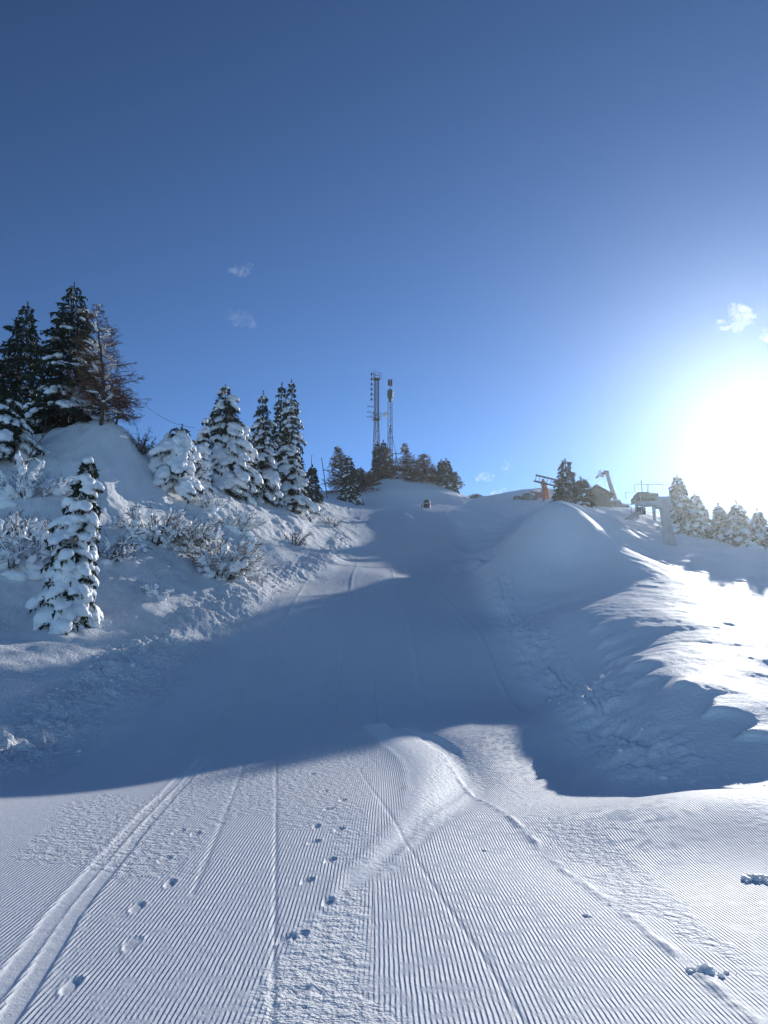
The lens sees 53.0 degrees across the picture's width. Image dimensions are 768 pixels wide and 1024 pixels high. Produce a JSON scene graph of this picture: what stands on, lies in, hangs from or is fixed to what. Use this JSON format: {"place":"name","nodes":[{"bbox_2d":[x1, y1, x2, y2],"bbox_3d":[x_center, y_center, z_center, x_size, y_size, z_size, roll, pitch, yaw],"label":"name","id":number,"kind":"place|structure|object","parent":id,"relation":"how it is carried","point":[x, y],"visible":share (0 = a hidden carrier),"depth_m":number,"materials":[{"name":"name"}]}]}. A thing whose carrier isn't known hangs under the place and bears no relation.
{"place":"outdoors","nodes":[
{"label":"outdoors","id":0,"kind":"place"},
{"bbox_2d":[0,419,767,1023],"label":"ground","id":1,"kind":"structure","parent":0,"point":[322,783],"depth_m":9.85,"materials":[{"name":"white snow"}]},
{"bbox_2d":[3,507,42,539],"bbox_3d":[-12.337,0.505,25.438,1.675,1.144,1.998,-4,-15,17],"label":"snowy shrub","id":2,"kind":"object","parent":1,"relation":"on","point":[18,512],"visible":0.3,"depth_m":25.11,"materials":[{"name":"white snow"}]},
{"bbox_2d":[0,388,49,463],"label":"spruce","id":3,"kind":"object","parent":1,"relation":"on","point":[14,421],"visible":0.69,"depth_m":32.77,"materials":[{"name":"white plant"}]},
{"bbox_2d":[3,514,52,547],"bbox_3d":[-11.165,0.726,24.960,2.288,1.294,1.911,0,-14,0],"label":"snowy shrub","id":4,"kind":"object","parent":1,"relation":"on","point":[39,525],"visible":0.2,"depth_m":24.45,"materials":[{"name":"white snow"}]},
{"bbox_2d":[0,301,57,433],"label":"spruce","id":5,"kind":"object","parent":1,"relation":"on","point":[10,371],"visible":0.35,"depth_m":40.54,"materials":[{"name":"green plant"}]},
{"bbox_2d":[0,509,59,580],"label":"snowy shrub","id":6,"kind":"object","parent":1,"relation":"on","point":[26,559],"visible":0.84,"depth_m":22.35,"materials":[{"name":"white snow"}]},
{"bbox_2d":[0,445,75,508],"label":"snowy shrub","id":7,"kind":"object","parent":1,"relation":"on","point":[25,489],"visible":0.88,"depth_m":28.59,"materials":[{"name":"white snow"}]},
{"bbox_2d":[17,416,58,463],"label":"birch sapling","id":8,"kind":"object","parent":1,"relation":"on","point":[35,447],"visible":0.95,"depth_m":32.33,"materials":[{"name":"plant"}]},
{"bbox_2d":[25,456,104,634],"bbox_3d":[-8.042,0.990,20.154,1.443,5.142,2.041,-8,-16,29],"label":"spruce","id":9,"kind":"object","parent":1,"relation":"on","point":[67,597],"visible":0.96,"depth_m":19.74,"materials":[{"name":"white plant"}]},
{"bbox_2d":[22,281,113,433],"bbox_3d":[-15.016,-7.168,38.782,6.891,9.936,6.384,0,-14,0],"label":"spruce","id":10,"kind":"object","parent":1,"relation":"on","point":[49,405],"visible":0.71,"depth_m":37.92,"materials":[{"name":"green plant"}]},
{"bbox_2d":[50,304,150,426],"bbox_3d":[-13.086,-6.908,36.046,4.436,6.212,3.943,0,-14,0],"label":"larch","id":11,"kind":"object","parent":1,"relation":"on","point":[101,370],"visible":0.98,"depth_m":35.78,"materials":[{"name":"brown plant"}]},
{"bbox_2d":[126,388,194,427],"bbox_3d":[-11.254,-5.194,39.429,0.022,1.126,8.097,-2,-14,8],"label":"sagging cable","id":12,"kind":"object","parent":11,"relation":"hanging from","point":[157,414],"visible":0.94,"depth_m":38.63,"materials":[{"name":"metal"}]},
{"bbox_2d":[92,530,135,565],"bbox_3d":[-8.870,1.202,24.702,2.023,1.250,1.614,0,-14,0],"label":"snowy shrub","id":13,"kind":"object","parent":1,"relation":"on","point":[119,553],"visible":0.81,"depth_m":24.51,"materials":[{"name":"white snow"}]},
{"bbox_2d":[98,376,137,425],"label":"larch","id":14,"kind":"object","parent":1,"relation":"on","point":[118,415],"visible":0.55,"depth_m":36.29,"materials":[{"name":"brown plant"}]},
{"bbox_2d":[122,428,156,455],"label":"bare bush","id":15,"kind":"object","parent":1,"relation":"on","point":[143,446],"visible":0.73,"depth_m":36.06,"materials":[{"name":"brown plant"}]},
{"bbox_2d":[115,525,165,553],"bbox_3d":[-8.413,0.953,26.049,2.126,1.203,0.835,0,-14,0],"label":"fallen branch","id":16,"kind":"object","parent":1,"relation":"on","point":[142,545],"visible":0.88,"depth_m":25.98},
{"bbox_2d":[112,501,196,551],"bbox_3d":[-8.372,0.596,28.081,3.222,1.791,3.159,6,-15,-22],"label":"snowy shrub","id":17,"kind":"object","parent":1,"relation":"on","point":[164,540],"visible":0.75,"depth_m":27.60,"materials":[{"name":"white snow"}]},
{"bbox_2d":[140,583,173,600],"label":"snowy shrub","id":18,"kind":"object","parent":1,"relation":"on","point":[152,591],"visible":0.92,"depth_m":23.00,"materials":[{"name":"white snow"}]},
{"bbox_2d":[148,424,203,503],"bbox_3d":[-10.049,-2.204,36.819,2.955,4.512,3.158,12,-18,-39],"label":"bent spruce","id":19,"kind":"object","parent":1,"relation":"on","point":[175,458],"visible":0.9,"depth_m":36.09,"materials":[{"name":"white plant"}]},
{"bbox_2d":[164,515,229,555],"bbox_3d":[-7.291,0.883,29.037,2.778,1.858,2.564,0,-14,0],"label":"snowy shrub","id":20,"kind":"object","parent":1,"relation":"on","point":[186,540],"visible":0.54,"depth_m":28.55,"materials":[{"name":"white snow"}]},
{"bbox_2d":[194,418,218,493],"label":"spruce","id":21,"kind":"object","parent":1,"relation":"on","point":[203,472],"visible":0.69,"depth_m":40.06,"materials":[{"name":"white plant"}]},
{"bbox_2d":[192,488,225,514],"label":"snowy shrub","id":22,"kind":"object","parent":1,"relation":"on","point":[210,503],"visible":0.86,"depth_m":36.86,"materials":[{"name":"white snow"}]},
{"bbox_2d":[167,521,280,582],"bbox_3d":[-5.760,1.603,27.673,3.605,2.138,3.449,-12,-19,40],"label":"snowy shrub","id":23,"kind":"object","parent":1,"relation":"on","point":[223,564],"visible":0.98,"depth_m":26.96,"materials":[{"name":"white snow"}]},
{"bbox_2d":[197,383,265,505],"bbox_3d":[-8.678,-3.394,43.987,4.055,8.215,4.590,0,-14,0],"label":"spruce","id":24,"kind":"object","parent":1,"relation":"on","point":[234,453],"visible":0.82,"depth_m":43.06,"materials":[{"name":"white plant"}]},
{"bbox_2d":[214,505,266,540],"bbox_3d":[-6.825,0.551,35.622,2.738,1.740,2.196,-13,-19,42],"label":"snowy shrub","id":25,"kind":"object","parent":1,"relation":"on","point":[239,523],"visible":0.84,"depth_m":35.30,"materials":[{"name":"white snow"}]},
{"bbox_2d":[250,390,282,507],"bbox_3d":[-7.565,-3.783,47.595,2.986,8.203,3.661,7,-16,-27],"label":"spruce","id":26,"kind":"object","parent":1,"relation":"on","point":[262,438],"visible":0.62,"depth_m":47.23,"materials":[{"name":"white plant"}]},
{"bbox_2d":[271,381,290,495],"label":"spruce","id":27,"kind":"object","parent":1,"relation":"on","point":[278,435],"visible":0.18,"depth_m":51.90,"materials":[{"name":"green plant"}]},
{"bbox_2d":[274,379,319,520],"bbox_3d":[-6.093,-4.071,50.543,4.299,10.044,3.001,0,-14,0],"label":"spruce","id":28,"kind":"object","parent":1,"relation":"on","point":[291,469],"visible":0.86,"depth_m":49.72,"materials":[{"name":"white plant"}]},
{"bbox_2d":[281,527,313,546],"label":"snowy shrub","id":29,"kind":"object","parent":1,"relation":"on","point":[298,542],"visible":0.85,"depth_m":39.26,"materials":[{"name":"white snow"}]},
{"bbox_2d":[300,464,323,503],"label":"spruce","id":30,"kind":"object","parent":1,"relation":"on","point":[314,487],"visible":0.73,"depth_m":66.29,"materials":[{"name":"green plant"}]},
{"bbox_2d":[321,458,327,498],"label":"marker pole","id":31,"kind":"object","parent":1,"relation":"on","point":[324,479],"visible":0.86,"depth_m":77.03,"materials":[{"name":"metal"}]},
{"bbox_2d":[317,513,343,527],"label":"snowy shrub","id":32,"kind":"object","parent":1,"relation":"on","point":[335,524],"visible":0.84,"depth_m":51.93,"materials":[{"name":"white snow"}]},
{"bbox_2d":[320,446,365,494],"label":"larch","id":33,"kind":"object","parent":1,"relation":"on","point":[336,464],"visible":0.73,"depth_m":89.51,"materials":[{"name":"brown plant"}]},
{"bbox_2d":[336,455,364,505],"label":"spruce","id":34,"kind":"object","parent":1,"relation":"on","point":[350,490],"visible":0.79,"depth_m":82.82,"materials":[{"name":"green plant"}]},
{"bbox_2d":[344,467,379,492],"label":"larch","id":35,"kind":"object","parent":1,"relation":"on","point":[362,479],"visible":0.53,"depth_m":93.04,"materials":[{"name":"brown plant"}]},
{"bbox_2d":[364,471,382,486],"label":"larch","id":36,"kind":"object","parent":1,"relation":"on","point":[375,480],"visible":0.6,"depth_m":98.57,"materials":[{"name":"brown plant"}]},
{"bbox_2d":[370,441,382,477],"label":"spruce","id":37,"kind":"object","parent":1,"relation":"on","point":[375,457],"visible":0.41,"depth_m":107.58,"materials":[{"name":"green plant"}]},
{"bbox_2d":[367,372,387,458],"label":"lattice mast","id":38,"kind":"object","parent":1,"relation":"on","point":[385,414],"visible":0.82,"depth_m":119.30,"materials":[{"name":"metal"}]},
{"bbox_2d":[372,440,389,479],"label":"spruce","id":39,"kind":"object","parent":1,"relation":"on","point":[380,451],"visible":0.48,"depth_m":106.65,"materials":[{"name":"green plant"}]},
{"bbox_2d":[8,519,765,792],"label":"snow clods","id":40,"kind":"object","parent":1,"relation":"on","point":[663,777],"visible":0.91,"depth_m":15.89,"materials":[{"name":"white snow"}]},
{"bbox_2d":[375,448,401,478],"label":"larch","id":41,"kind":"object","parent":1,"relation":"on","point":[386,460],"visible":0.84,"depth_m":105.51,"materials":[{"name":"brown plant"}]},
{"bbox_2d":[387,379,397,467],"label":"guyed mast","id":42,"kind":"object","parent":1,"relation":"on","point":[390,392],"visible":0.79,"depth_m":114.82,"materials":[{"name":"metal"}]},
{"bbox_2d":[388,464,406,478],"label":"larch","id":43,"kind":"object","parent":1,"relation":"on","point":[397,470],"visible":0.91,"depth_m":102.85,"materials":[{"name":"brown plant"}]},
{"bbox_2d":[397,443,415,470],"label":"larch","id":44,"kind":"object","parent":1,"relation":"on","point":[406,462],"visible":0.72,"depth_m":104.74,"materials":[{"name":"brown plant"}]},
{"bbox_2d":[400,468,422,481],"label":"larch","id":45,"kind":"object","parent":1,"relation":"on","point":[409,475],"visible":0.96,"depth_m":100.91,"materials":[{"name":"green plant"}]},
{"bbox_2d":[404,453,434,481],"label":"larch","id":46,"kind":"object","parent":1,"relation":"on","point":[423,464],"visible":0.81,"depth_m":103.04,"materials":[{"name":"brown plant"}]},
{"bbox_2d":[421,500,429,507],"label":"snow hydrant","id":47,"kind":"object","parent":1,"relation":"on","point":[426,503],"visible":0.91,"depth_m":73.10,"materials":[{"name":"metal"}]},
{"bbox_2d":[421,466,439,483],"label":"larch","id":48,"kind":"object","parent":1,"relation":"on","point":[432,476],"visible":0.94,"depth_m":100.76,"materials":[{"name":"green plant"}]},
{"bbox_2d":[434,459,447,485],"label":"spruce","id":49,"kind":"object","parent":1,"relation":"on","point":[439,467],"visible":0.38,"depth_m":101.05,"materials":[{"name":"green plant"}]},
{"bbox_2d":[437,458,459,493],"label":"spruce","id":50,"kind":"object","parent":1,"relation":"on","point":[451,484],"visible":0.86,"depth_m":99.70,"materials":[{"name":"green plant"}]},
{"bbox_2d":[453,471,465,489],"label":"larch","id":51,"kind":"object","parent":1,"relation":"on","point":[458,481],"visible":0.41,"depth_m":101.78,"materials":[{"name":"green plant"}]},
{"bbox_2d":[468,493,481,497],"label":"boulder","id":52,"kind":"object","parent":1,"relation":"on","point":[475,495],"visible":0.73,"depth_m":94.80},
{"bbox_2d":[513,495,521,499],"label":"boulder","id":53,"kind":"object","parent":1,"relation":"on","point":[517,498],"visible":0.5,"depth_m":82.31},
{"bbox_2d":[521,493,537,499],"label":"boulder","id":54,"kind":"object","parent":1,"relation":"on","point":[528,496],"visible":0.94,"depth_m":81.31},
{"bbox_2d":[530,489,542,497],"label":"boulder","id":55,"kind":"object","parent":1,"relation":"on","point":[538,493],"visible":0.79,"depth_m":82.61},
{"bbox_2d":[533,474,557,500],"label":"lift pylon","id":56,"kind":"object","parent":1,"relation":"on","point":[542,482],"visible":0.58,"depth_m":80.94,"materials":[{"name":"metal"}]},
{"bbox_2d":[541,480,549,498],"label":"safety pad","id":57,"kind":"object","parent":56,"relation":"attached to","point":[546,493],"visible":0.52,"depth_m":81.78,"materials":[{"name":"fabric"}]},
{"bbox_2d":[550,458,580,503],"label":"spruce","id":58,"kind":"object","parent":1,"relation":"on","point":[564,485],"visible":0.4,"depth_m":54.94,"materials":[{"name":"green plant"}]},
{"bbox_2d":[570,476,598,508],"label":"spruce","id":59,"kind":"object","parent":1,"relation":"on","point":[584,485],"visible":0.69,"depth_m":54.03,"materials":[{"name":"green plant"}]},
{"bbox_2d":[589,484,614,506],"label":"gabled hut","id":60,"kind":"object","parent":1,"relation":"on","point":[604,496],"visible":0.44,"depth_m":73.08,"materials":[{"name":"brown wood"}]},
{"bbox_2d":[598,493,605,503],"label":"door","id":61,"kind":"structure","parent":60,"relation":"in","point":[601,496],"depth_m":73.04,"materials":[{"name":"metal"}]},
{"bbox_2d":[595,469,617,499],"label":"lift pylon","id":62,"kind":"object","parent":1,"relation":"on","point":[609,480],"visible":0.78,"depth_m":78.93,"materials":[{"name":"grey metal"}]},
{"bbox_2d":[611,499,621,506],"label":"boulder","id":63,"kind":"object","parent":1,"relation":"on","point":[616,502],"visible":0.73,"depth_m":76.98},
{"bbox_2d":[622,503,629,507],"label":"boulder","id":64,"kind":"object","parent":1,"relation":"on","point":[625,505],"visible":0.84,"depth_m":77.09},
{"bbox_2d":[625,480,662,520],"bbox_3d":[21.696,-0.873,64.116,2.350,3.682,2.450,0,-14,0],"label":"lift station","id":65,"kind":"object","parent":1,"relation":"on","point":[647,496],"visible":0.7,"depth_m":63.36,"materials":[{"name":"metal"}]},
{"bbox_2d":[625,495,675,544],"bbox_3d":[16.934,0.991,48.192,3.062,3.958,2.000,0,-14,0],"label":"lift pylon","id":66,"kind":"object","parent":1,"relation":"on","point":[663,504],"visible":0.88,"depth_m":48.16,"materials":[{"name":"metal"}]},
{"bbox_2d":[659,474,699,536],"bbox_3d":[22.191,0.030,58.464,3.493,6.250,4.094,0,-14,0],"label":"spruce","id":67,"kind":"object","parent":1,"relation":"on","point":[678,513],"visible":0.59,"depth_m":58.22,"materials":[{"name":"green plant"}]},
{"bbox_2d":[678,493,712,537],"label":"spruce","id":68,"kind":"object","parent":1,"relation":"on","point":[698,518],"visible":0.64,"depth_m":56.91,"materials":[{"name":"green plant"}]},
{"bbox_2d":[686,963,736,977],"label":"snow clump","id":69,"kind":"object","parent":1,"relation":"on","point":[706,968],"visible":0.97,"depth_m":3.84,"materials":[{"name":"white snow"}]},
{"bbox_2d":[707,503,728,542],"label":"spruce","id":70,"kind":"object","parent":1,"relation":"on","point":[719,530],"visible":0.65,"depth_m":55.25,"materials":[{"name":"green plant"}]},
{"bbox_2d":[723,500,758,546],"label":"spruce","id":71,"kind":"object","parent":1,"relation":"on","point":[737,521],"visible":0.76,"depth_m":53.81,"materials":[{"name":"green plant"}]},
{"bbox_2d":[741,873,767,883],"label":"snow clump","id":72,"kind":"object","parent":1,"relation":"on","point":[747,877],"visible":1,"depth_m":5.61,"materials":[{"name":"white snow"}]},
{"bbox_2d":[742,508,767,549],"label":"spruce","id":73,"kind":"object","parent":1,"relation":"on","point":[758,524],"visible":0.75,"depth_m":52.80,"materials":[{"name":"green plant"}]},
{"bbox_2d":[0,0,767,526],"label":"sky","id":74,"kind":"structure","parent":0,"point":[545,222],"materials":[{"name":"blue"}]}
]}

